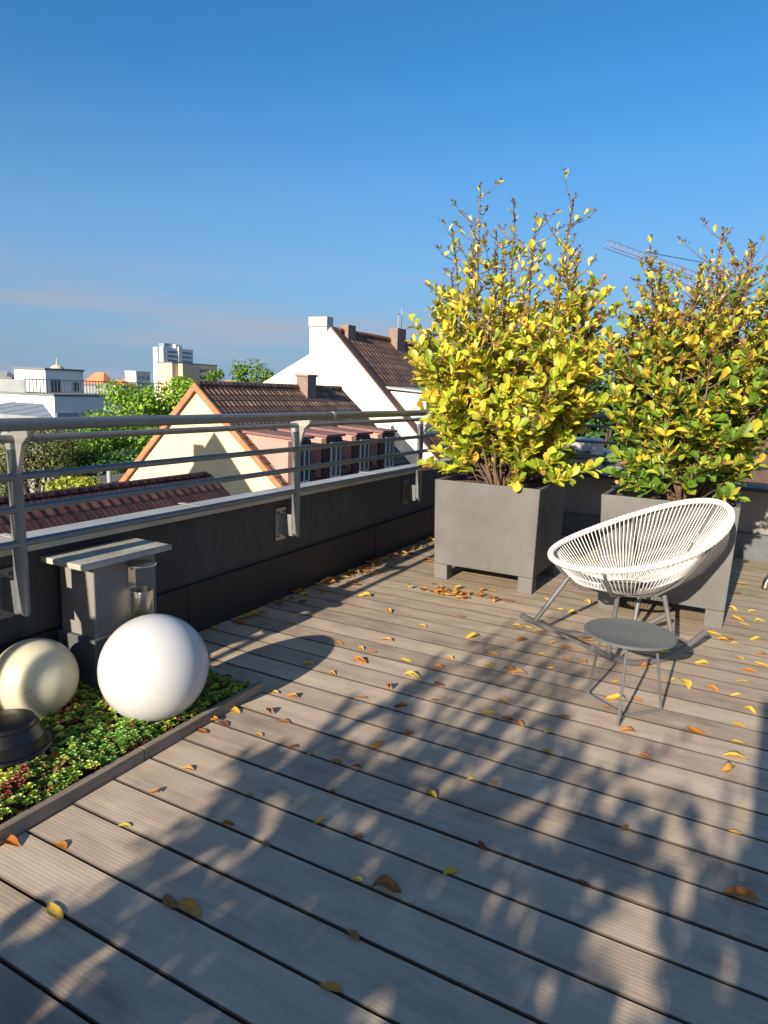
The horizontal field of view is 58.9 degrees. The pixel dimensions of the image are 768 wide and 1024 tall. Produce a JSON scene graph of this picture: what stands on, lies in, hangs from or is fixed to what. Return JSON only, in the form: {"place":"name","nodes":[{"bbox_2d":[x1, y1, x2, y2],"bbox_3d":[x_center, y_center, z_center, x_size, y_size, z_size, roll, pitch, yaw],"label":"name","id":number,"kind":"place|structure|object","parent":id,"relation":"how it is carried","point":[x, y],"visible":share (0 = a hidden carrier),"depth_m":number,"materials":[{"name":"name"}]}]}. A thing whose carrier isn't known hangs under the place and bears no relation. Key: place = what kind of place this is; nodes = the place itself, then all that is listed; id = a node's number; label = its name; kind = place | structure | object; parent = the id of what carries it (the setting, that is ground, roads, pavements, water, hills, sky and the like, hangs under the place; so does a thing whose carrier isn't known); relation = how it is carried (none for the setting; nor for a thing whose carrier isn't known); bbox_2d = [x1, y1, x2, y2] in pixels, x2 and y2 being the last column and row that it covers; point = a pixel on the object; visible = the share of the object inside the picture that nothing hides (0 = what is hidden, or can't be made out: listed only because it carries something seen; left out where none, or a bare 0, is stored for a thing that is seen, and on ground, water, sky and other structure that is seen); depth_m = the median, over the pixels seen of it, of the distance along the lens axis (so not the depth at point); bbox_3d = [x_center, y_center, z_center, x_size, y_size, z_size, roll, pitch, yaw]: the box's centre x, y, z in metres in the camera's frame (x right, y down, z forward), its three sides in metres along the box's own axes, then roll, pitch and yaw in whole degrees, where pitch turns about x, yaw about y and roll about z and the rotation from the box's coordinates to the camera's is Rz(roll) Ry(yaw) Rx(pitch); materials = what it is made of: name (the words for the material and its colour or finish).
{"place":"outdoors","nodes":[
{"label":"outdoors","id":0,"kind":"place"},
{"bbox_2d":[0,371,13,376],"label":"house","id":1,"kind":"structure","parent":0,"point":[5,374],"depth_m":527.80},
{"bbox_2d":[0,402,89,494],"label":"zinc roof building","id":2,"kind":"structure","parent":0,"point":[18,410],"depth_m":71.79,"materials":[{"name":"metal"}]},
{"bbox_2d":[0,391,124,475],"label":"flat roofed building","id":3,"kind":"structure","parent":0,"point":[76,401],"depth_m":93.92,"materials":[{"name":"paint"}]},
{"bbox_2d":[57,413,78,416],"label":"window","id":4,"kind":"structure","parent":3,"relation":"in","point":[58,414],"depth_m":92.78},
{"bbox_2d":[0,367,163,394],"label":"penthouse","id":5,"kind":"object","parent":3,"relation":"on","point":[44,380],"visible":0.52,"depth_m":101.59,"materials":[{"name":"paint"}]},
{"bbox_2d":[51,379,60,392],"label":"window","id":6,"kind":"structure","parent":5,"relation":"in","point":[55,382],"depth_m":101.68,"materials":[{"name":"black glass"}]},
{"bbox_2d":[50,358,63,368],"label":"dome","id":7,"kind":"structure","parent":5,"relation":"on","point":[57,366],"depth_m":193.31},
{"bbox_2d":[73,383,78,390],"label":"window","id":8,"kind":"structure","parent":5,"relation":"in","point":[75,384],"depth_m":104.67,"materials":[{"name":"black glass"}]},
{"bbox_2d":[84,372,117,384],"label":"hip roofed house","id":9,"kind":"structure","parent":0,"point":[99,376],"depth_m":218.11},
{"bbox_2d":[84,384,128,428],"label":"flat block","id":10,"kind":"structure","parent":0,"point":[94,390],"depth_m":173.59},
{"bbox_2d":[0,471,230,535],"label":"gabled house","id":11,"kind":"structure","parent":0,"point":[53,517],"depth_m":11.02,"materials":[{"name":"red tile"}]},
{"bbox_2d":[117,380,137,415],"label":"hip roofed house","id":12,"kind":"structure","parent":0,"point":[128,389],"depth_m":242.55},
{"bbox_2d":[125,371,149,391],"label":"cream block","id":13,"kind":"structure","parent":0,"point":[136,376],"depth_m":362.70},
{"bbox_2d":[0,0,767,390],"label":"sky","id":14,"kind":"structure","parent":0,"point":[212,179],"materials":[{"name":"blue"}]},
{"label":"ground","id":15,"kind":"structure","parent":0,"visible":0},
{"bbox_2d":[0,450,34,496],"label":"leafy tree","id":16,"kind":"object","parent":15,"relation":"on","point":[6,493],"visible":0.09,"depth_m":44.59,"materials":[{"name":"green plant"}]},
{"bbox_2d":[0,429,84,493],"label":"leafy tree","id":17,"kind":"object","parent":15,"relation":"on","point":[63,447],"visible":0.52,"depth_m":41.86,"materials":[{"name":"green plant"}]},
{"bbox_2d":[41,475,109,490],"bbox_3d":[-13.892,3.380,31.431,2.644,10.318,2.531,1,10,-5],"label":"round bush","id":18,"kind":"object","parent":15,"relation":"on","point":[68,482],"visible":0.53,"depth_m":29.94,"materials":[{"name":"green plant"}]},
{"bbox_2d":[28,428,133,476],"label":"leafy tree","id":19,"kind":"object","parent":15,"relation":"on","point":[94,446],"visible":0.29,"depth_m":48.16,"materials":[{"name":"green plant"}]},
{"bbox_2d":[70,471,124,486],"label":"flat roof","id":20,"kind":"structure","parent":15,"relation":"on","point":[110,477],"depth_m":34.09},
{"bbox_2d":[70,447,140,476],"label":"leafy tree","id":21,"kind":"object","parent":15,"relation":"on","point":[123,456],"visible":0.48,"depth_m":44.63,"materials":[{"name":"green plant"}]},
{"bbox_2d":[77,408,158,459],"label":"leafy tree","id":22,"kind":"object","parent":15,"relation":"on","point":[137,442],"visible":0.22,"depth_m":52.37,"materials":[{"name":"green plant"}]},
{"bbox_2d":[95,375,195,443],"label":"leafy tree","id":23,"kind":"object","parent":15,"relation":"on","point":[145,401],"visible":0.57,"depth_m":59.89,"materials":[{"name":"green plant"}]},
{"bbox_2d":[153,343,192,398],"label":"building","id":24,"kind":"structure","parent":15,"relation":"on","point":[164,352],"depth_m":570.97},
{"bbox_2d":[157,362,216,401],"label":"apartment block","id":25,"kind":"structure","parent":15,"relation":"on","point":[166,371],"depth_m":324.33,"materials":[{"name":"paint"}]},
{"bbox_2d":[202,368,224,380],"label":"leafy tree","id":26,"kind":"object","parent":15,"relation":"on","point":[212,375],"visible":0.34,"depth_m":76.44,"materials":[{"name":"green plant"}]},
{"bbox_2d":[229,358,274,382],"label":"leafy tree","id":27,"kind":"object","parent":15,"relation":"on","point":[242,369],"visible":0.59,"depth_m":64.11,"materials":[{"name":"green plant"}]},
{"bbox_2d":[119,374,410,495],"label":"gabled house","id":28,"kind":"structure","parent":15,"relation":"on","point":[305,393],"depth_m":27.16,"materials":[{"name":"paint"}]},
{"bbox_2d":[263,312,454,463],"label":"party wall house","id":29,"kind":"structure","parent":15,"relation":"on","point":[368,371],"depth_m":41.70,"materials":[{"name":"paint"}]},
{"bbox_2d":[575,374,630,450],"bbox_3d":[6.648,3.154,22.349,3.994,15.381,4.148,-4,12,-29],"label":"leafy tree","id":30,"kind":"object","parent":15,"relation":"on","point":[605,434],"visible":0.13,"depth_m":20.05,"materials":[{"name":"green plant"}]},
{"bbox_2d":[602,239,731,329],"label":"tower crane","id":31,"kind":"object","parent":15,"relation":"on","point":[706,281],"visible":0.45,"depth_m":77.85,"materials":[{"name":"paint"}]},
{"bbox_2d":[739,437,767,482],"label":"terracotta roofed house","id":32,"kind":"structure","parent":15,"relation":"on","point":[761,476],"depth_m":17.79,"materials":[{"name":"tile"}]},
{"bbox_3d":[1.370,7.975,2.023,8.450,12.690,12.600,7,11,28],"label":"terrace building","id":33,"kind":"object","parent":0,"visible":0},
{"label":"terrace floor","id":34,"kind":"structure","parent":33,"relation":"on","visible":0},
{"bbox_2d":[0,748,143,845],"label":"edging board","id":35,"kind":"object","parent":34,"relation":"on","point":[27,820],"visible":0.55,"depth_m":2.43,"materials":[{"name":"wood"}]},
{"bbox_2d":[0,678,244,824],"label":"bed soil","id":36,"kind":"structure","parent":34,"relation":"on","point":[91,770],"depth_m":2.77,"materials":[{"name":"soil"}]},
{"bbox_2d":[0,708,52,772],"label":"roof vent","id":37,"kind":"object","parent":36,"relation":"on","point":[25,734],"visible":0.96,"depth_m":2.55,"materials":[{"name":"black plastic"}]},
{"bbox_2d":[0,638,78,719],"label":"globe lamp","id":38,"kind":"object","parent":36,"relation":"on","point":[39,677],"visible":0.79,"depth_m":2.85,"materials":[{"name":"white plastic"}]},
{"bbox_2d":[41,537,171,698],"bbox_3d":[-1.354,0.523,3.382,0.295,0.684,0.530,7,11,28],"label":"vent pedestal","id":39,"kind":"object","parent":36,"relation":"on","point":[94,595],"visible":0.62,"depth_m":3.23,"materials":[{"name":"metal"}]},
{"bbox_2d":[125,560,156,617],"bbox_3d":[-1.178,0.376,3.311,0.144,0.261,0.144,7,11,28],"label":"wall ashtray","id":40,"kind":"object","parent":39,"relation":"attached to","point":[141,599],"depth_m":3.28,"materials":[{"name":"metal"}]},
{"bbox_2d":[0,668,250,822],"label":"sedum","id":41,"kind":"object","parent":36,"relation":"on","point":[18,776],"visible":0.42,"depth_m":2.75,"materials":[{"name":"plant"}]},
{"bbox_2d":[49,751,66,761],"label":"fallen leaf","id":42,"kind":"object","parent":41,"relation":"on","point":[54,754],"visible":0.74,"depth_m":2.61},
{"bbox_2d":[205,681,212,686],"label":"fallen leaf","id":43,"kind":"object","parent":41,"relation":"on","point":[208,684],"visible":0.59,"depth_m":3.28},
{"bbox_2d":[97,614,208,725],"bbox_3d":[-1.014,0.699,3.002,0.466,0.496,0.466,7,11,28],"label":"globe lamp","id":44,"kind":"object","parent":36,"relation":"on","point":[152,667],"visible":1,"depth_m":2.83,"materials":[{"name":"white plastic"}]},
{"bbox_2d":[140,681,262,760],"bbox_3d":[-0.795,0.936,3.067,0.030,0.082,0.751,7,11,28],"label":"edging board","id":45,"kind":"object","parent":34,"relation":"on","point":[164,741],"visible":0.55,"depth_m":3.00,"materials":[{"name":"wood"}]},
{"bbox_2d":[0,458,463,654],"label":"parapet wall","id":46,"kind":"structure","parent":34,"relation":"on","point":[213,567],"depth_m":4.53,"materials":[{"name":"metal"}]},
{"bbox_2d":[0,410,450,619],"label":"railing","id":47,"kind":"object","parent":46,"relation":"attached to","point":[14,591],"visible":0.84,"depth_m":3.49,"materials":[{"name":"metal"}]},
{"bbox_2d":[213,672,251,687],"bbox_3d":[-1.002,0.849,3.575,0.808,0.060,0.036,7,11,28],"label":"edging board","id":48,"kind":"object","parent":34,"relation":"on","point":[241,681],"depth_m":3.44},
{"bbox_2d":[0,535,767,1023],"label":"deck","id":49,"kind":"structure","parent":34,"relation":"on","point":[516,921],"depth_m":2.32,"materials":[{"name":"wood"}]},
{"bbox_2d":[1,835,20,847],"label":"fallen leaf","id":50,"kind":"object","parent":49,"relation":"on","point":[11,840],"visible":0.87,"depth_m":2.21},
{"bbox_2d":[46,902,63,920],"bbox_3d":[-0.936,1.139,1.934,0.099,0.007,0.034,8,12,39],"label":"fallen leaf","id":51,"kind":"object","parent":49,"relation":"on","point":[54,910],"visible":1,"depth_m":1.94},
{"bbox_2d":[52,841,66,848],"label":"fallen leaf","id":52,"kind":"object","parent":49,"relation":"on","point":[61,844],"visible":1,"depth_m":2.22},
{"bbox_2d":[118,823,131,826],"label":"fallen leaf","id":53,"kind":"object","parent":49,"relation":"on","point":[126,824],"visible":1,"depth_m":2.33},
{"bbox_2d":[149,788,160,792],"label":"fallen leaf","id":54,"kind":"object","parent":49,"relation":"on","point":[154,790],"visible":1,"depth_m":2.52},
{"bbox_2d":[162,894,177,909],"bbox_3d":[-0.624,1.141,1.985,0.082,0.007,0.034,10,13,44],"label":"fallen leaf","id":55,"kind":"object","parent":49,"relation":"on","point":[168,900],"visible":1,"depth_m":1.99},
{"bbox_2d":[181,765,193,770],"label":"fallen leaf","id":56,"kind":"object","parent":49,"relation":"on","point":[188,767],"visible":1,"depth_m":2.68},
{"bbox_2d":[178,898,202,917],"bbox_3d":[-0.560,1.141,1.959,0.109,0.020,0.045,10,13,34],"label":"fallen leaf","id":57,"kind":"object","parent":49,"relation":"on","point":[190,905],"visible":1,"depth_m":1.96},
{"bbox_2d":[197,728,206,732],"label":"fallen leaf","id":58,"kind":"object","parent":49,"relation":"on","point":[202,730],"visible":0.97,"depth_m":2.98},
{"bbox_2d":[218,721,228,726],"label":"fallen leaf","id":59,"kind":"object","parent":49,"relation":"on","point":[226,723],"visible":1,"depth_m":3.05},
{"bbox_2d":[219,820,234,824],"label":"fallen leaf","id":60,"kind":"object","parent":49,"relation":"on","point":[229,822],"visible":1,"depth_m":2.35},
{"bbox_2d":[229,706,239,712],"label":"fallen leaf","id":61,"kind":"object","parent":49,"relation":"on","point":[235,709],"visible":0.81,"depth_m":3.17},
{"bbox_2d":[245,610,260,616],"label":"fallen leaf","id":62,"kind":"object","parent":49,"relation":"on","point":[252,612],"visible":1,"depth_m":4.47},
{"bbox_2d":[261,840,269,846],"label":"fallen leaf","id":63,"kind":"object","parent":49,"relation":"on","point":[264,843],"visible":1,"depth_m":2.26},
{"bbox_2d":[265,707,272,713],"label":"fallen leaf","id":64,"kind":"object","parent":49,"relation":"on","point":[270,710],"visible":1,"depth_m":3.17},
{"bbox_2d":[274,719,290,722],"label":"fallen leaf","id":65,"kind":"object","parent":49,"relation":"on","point":[284,720],"visible":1,"depth_m":3.09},
{"bbox_2d":[286,692,297,697],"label":"fallen leaf","id":66,"kind":"object","parent":49,"relation":"on","point":[293,694],"visible":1,"depth_m":3.33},
{"bbox_2d":[302,660,313,664],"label":"fallen leaf","id":67,"kind":"object","parent":49,"relation":"on","point":[309,662],"visible":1,"depth_m":3.73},
{"bbox_2d":[313,816,326,822],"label":"fallen leaf","id":68,"kind":"object","parent":49,"relation":"on","point":[320,819],"visible":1,"depth_m":2.38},
{"bbox_2d":[317,981,343,991],"bbox_3d":[-0.137,1.204,1.727,0.079,0.008,0.028,8,12,20],"label":"fallen leaf","id":69,"kind":"object","parent":49,"relation":"on","point":[332,986],"visible":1,"depth_m":1.73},
{"bbox_2d":[333,758,342,763],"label":"fallen leaf","id":70,"kind":"object","parent":49,"relation":"on","point":[335,760],"visible":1,"depth_m":2.77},
{"bbox_2d":[346,930,359,941],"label":"fallen leaf","id":71,"kind":"object","parent":49,"relation":"on","point":[354,934],"visible":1,"depth_m":1.89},
{"bbox_2d":[351,876,362,880],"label":"fallen leaf","id":72,"kind":"object","parent":49,"relation":"on","point":[357,878],"visible":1,"depth_m":2.11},
{"bbox_2d":[350,656,365,662],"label":"fallen leaf","id":73,"kind":"object","parent":49,"relation":"on","point":[360,659],"visible":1,"depth_m":3.79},
{"bbox_2d":[371,740,385,747],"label":"fallen leaf","id":74,"kind":"object","parent":49,"relation":"on","point":[377,743],"visible":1,"depth_m":2.90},
{"bbox_2d":[368,875,402,892],"bbox_3d":[0.002,1.132,2.067,0.115,0.038,0.040,1,10,14],"label":"fallen leaf","id":75,"kind":"object","parent":49,"relation":"on","point":[388,882],"visible":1,"depth_m":2.07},
{"bbox_2d":[394,702,409,706],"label":"fallen leaf","id":76,"kind":"object","parent":49,"relation":"on","point":[400,704],"visible":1,"depth_m":3.27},
{"bbox_2d":[404,671,419,677],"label":"fallen leaf","id":77,"kind":"object","parent":49,"relation":"on","point":[412,673],"visible":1,"depth_m":3.62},
{"bbox_2d":[427,790,436,797],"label":"fallen leaf","id":78,"kind":"object","parent":49,"relation":"on","point":[432,792],"visible":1,"depth_m":2.57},
{"bbox_2d":[443,867,458,874],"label":"fallen leaf","id":79,"kind":"object","parent":49,"relation":"on","point":[449,870],"visible":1,"depth_m":2.16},
{"bbox_2d":[465,632,477,637],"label":"fallen leaf","id":80,"kind":"object","parent":49,"relation":"on","point":[472,634],"visible":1,"depth_m":4.23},
{"bbox_2d":[478,840,485,850],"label":"fallen leaf","id":81,"kind":"object","parent":49,"relation":"on","point":[481,844],"visible":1,"depth_m":2.29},
{"bbox_2d":[481,709,497,713],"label":"fallen leaf","id":82,"kind":"object","parent":49,"relation":"on","point":[488,711],"visible":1,"depth_m":3.24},
{"bbox_2d":[434,471,566,593],"bbox_3d":[0.964,0.129,5.662,0.855,0.815,0.825,7,11,28],"label":"planter","id":83,"kind":"object","parent":49,"relation":"on","point":[481,524],"visible":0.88,"depth_m":5.31,"materials":[{"name":"concrete"}]},
{"bbox_2d":[403,166,627,491],"bbox_3d":[1.024,-1.371,5.363,1.778,2.349,1.677,7,11,28],"label":"potted shrub","id":84,"kind":"object","parent":83,"relation":"in","point":[495,404],"visible":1,"depth_m":5.05,"materials":[{"name":"yellow plant"}]},
{"bbox_2d":[499,697,512,702],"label":"fallen leaf","id":85,"kind":"object","parent":49,"relation":"on","point":[504,699],"visible":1,"depth_m":3.39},
{"bbox_2d":[499,715,513,720],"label":"fallen leaf","id":86,"kind":"object","parent":49,"relation":"on","point":[508,717],"visible":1,"depth_m":3.20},
{"bbox_2d":[514,720,523,727],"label":"fallen leaf","id":87,"kind":"object","parent":49,"relation":"on","point":[520,722],"visible":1,"depth_m":3.14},
{"bbox_2d":[512,669,526,673],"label":"fallen leaf","id":88,"kind":"object","parent":49,"relation":"on","point":[520,670],"visible":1,"depth_m":3.72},
{"bbox_2d":[543,729,553,732],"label":"fallen leaf","id":89,"kind":"object","parent":49,"relation":"on","point":[547,731],"visible":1,"depth_m":3.08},
{"bbox_2d":[578,879,589,885],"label":"fallen leaf","id":90,"kind":"object","parent":49,"relation":"on","point":[583,882],"visible":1,"depth_m":2.13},
{"bbox_2d":[605,693,624,699],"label":"fallen leaf","id":91,"kind":"object","parent":49,"relation":"on","point":[615,696],"visible":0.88,"depth_m":3.43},
{"bbox_2d":[520,498,734,665],"bbox_3d":[1.511,0.367,4.210,1.199,0.899,0.953,-4,12,-29],"label":"rocking chair","id":92,"kind":"object","parent":49,"relation":"on","point":[685,567],"visible":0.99,"depth_m":4.19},
{"bbox_2d":[620,727,637,731],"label":"fallen leaf","id":93,"kind":"object","parent":49,"relation":"on","point":[626,729],"visible":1,"depth_m":3.11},
{"bbox_2d":[584,618,677,725],"bbox_3d":[1.171,0.771,3.293,0.424,0.400,0.424,7,11,28],"label":"side table","id":94,"kind":"object","parent":49,"relation":"on","point":[629,634],"visible":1,"depth_m":3.24,"materials":[{"name":"metal"}]},
{"bbox_2d":[639,753,651,758],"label":"fallen leaf","id":95,"kind":"object","parent":49,"relation":"on","point":[646,755],"visible":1,"depth_m":2.89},
{"bbox_2d":[641,662,651,667],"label":"fallen leaf","id":96,"kind":"object","parent":49,"relation":"on","point":[645,664],"visible":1,"depth_m":3.85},
{"bbox_2d":[598,486,742,629],"bbox_3d":[2.078,0.281,4.977,0.872,0.835,0.774,7,11,28],"label":"planter","id":97,"kind":"object","parent":49,"relation":"on","point":[704,584],"visible":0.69,"depth_m":4.62,"materials":[{"name":"concrete"}]},
{"bbox_2d":[599,216,767,502],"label":"potted shrub","id":98,"kind":"object","parent":97,"relation":"in","point":[690,415],"visible":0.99,"depth_m":4.46,"materials":[{"name":"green plant"}]},
{"bbox_2d":[679,678,691,688],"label":"fallen leaf","id":99,"kind":"object","parent":49,"relation":"on","point":[687,683],"visible":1,"depth_m":3.64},
{"bbox_2d":[687,726,705,735],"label":"fallen leaf","id":100,"kind":"object","parent":49,"relation":"on","point":[694,730],"visible":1,"depth_m":3.13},
{"bbox_2d":[695,660,708,663],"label":"fallen leaf","id":101,"kind":"object","parent":49,"relation":"on","point":[702,661],"visible":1,"depth_m":3.93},
{"bbox_2d":[707,685,719,691],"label":"fallen leaf","id":102,"kind":"object","parent":49,"relation":"on","point":[714,687],"visible":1,"depth_m":3.59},
{"bbox_2d":[722,762,735,772],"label":"fallen leaf","id":103,"kind":"object","parent":49,"relation":"on","point":[728,767],"visible":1,"depth_m":2.81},
{"bbox_2d":[723,752,748,759],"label":"fallen leaf","id":104,"kind":"object","parent":49,"relation":"on","point":[735,754],"visible":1,"depth_m":2.91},
{"bbox_2d":[732,722,745,726],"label":"fallen leaf","id":105,"kind":"object","parent":49,"relation":"on","point":[739,724],"visible":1,"depth_m":3.21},
{"bbox_2d":[723,886,762,900],"bbox_3d":[1.106,1.175,2.084,0.119,0.022,0.047,3,10,21],"label":"fallen leaf","id":106,"kind":"object","parent":49,"relation":"on","point":[741,891],"visible":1,"depth_m":2.10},
{"bbox_2d":[740,668,755,672],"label":"fallen leaf","id":107,"kind":"object","parent":49,"relation":"on","point":[750,669],"visible":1,"depth_m":3.85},
{"bbox_2d":[744,706,755,713],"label":"fallen leaf","id":108,"kind":"object","parent":49,"relation":"on","point":[751,708],"visible":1,"depth_m":3.35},
{"bbox_2d":[761,575,767,588],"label":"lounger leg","id":109,"kind":"object","parent":49,"relation":"on","point":[765,583],"visible":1,"depth_m":5.51,"materials":[{"name":"metal"}]},
{"bbox_2d":[473,463,767,561],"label":"parapet wall","id":110,"kind":"structure","parent":34,"relation":"on","point":[582,506],"depth_m":7.20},
{"bbox_2d":[562,414,767,486],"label":"railing","id":111,"kind":"object","parent":110,"relation":"attached to","point":[602,416],"depth_m":6.85,"materials":[{"name":"metal"}]},
{"bbox_3d":[7.756,6.986,11.031,13.200,11.900,7.600,7,11,28],"label":"flat roof building","id":112,"kind":"object","parent":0,"visible":0},
{"bbox_2d":[558,437,603,469],"bbox_3d":[2.611,0.010,9.388,0.550,2.050,0.612,7,11,28],"label":"ventilation unit","id":113,"kind":"object","parent":112,"relation":"on","point":[589,448],"visible":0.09,"depth_m":8.95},
{"bbox_2d":[602,449,628,471],"bbox_3d":[3.258,0.032,9.958,0.700,1.850,0.612,7,11,28],"label":"ventilation unit","id":114,"kind":"object","parent":112,"relation":"on","point":[606,462],"visible":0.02,"depth_m":9.54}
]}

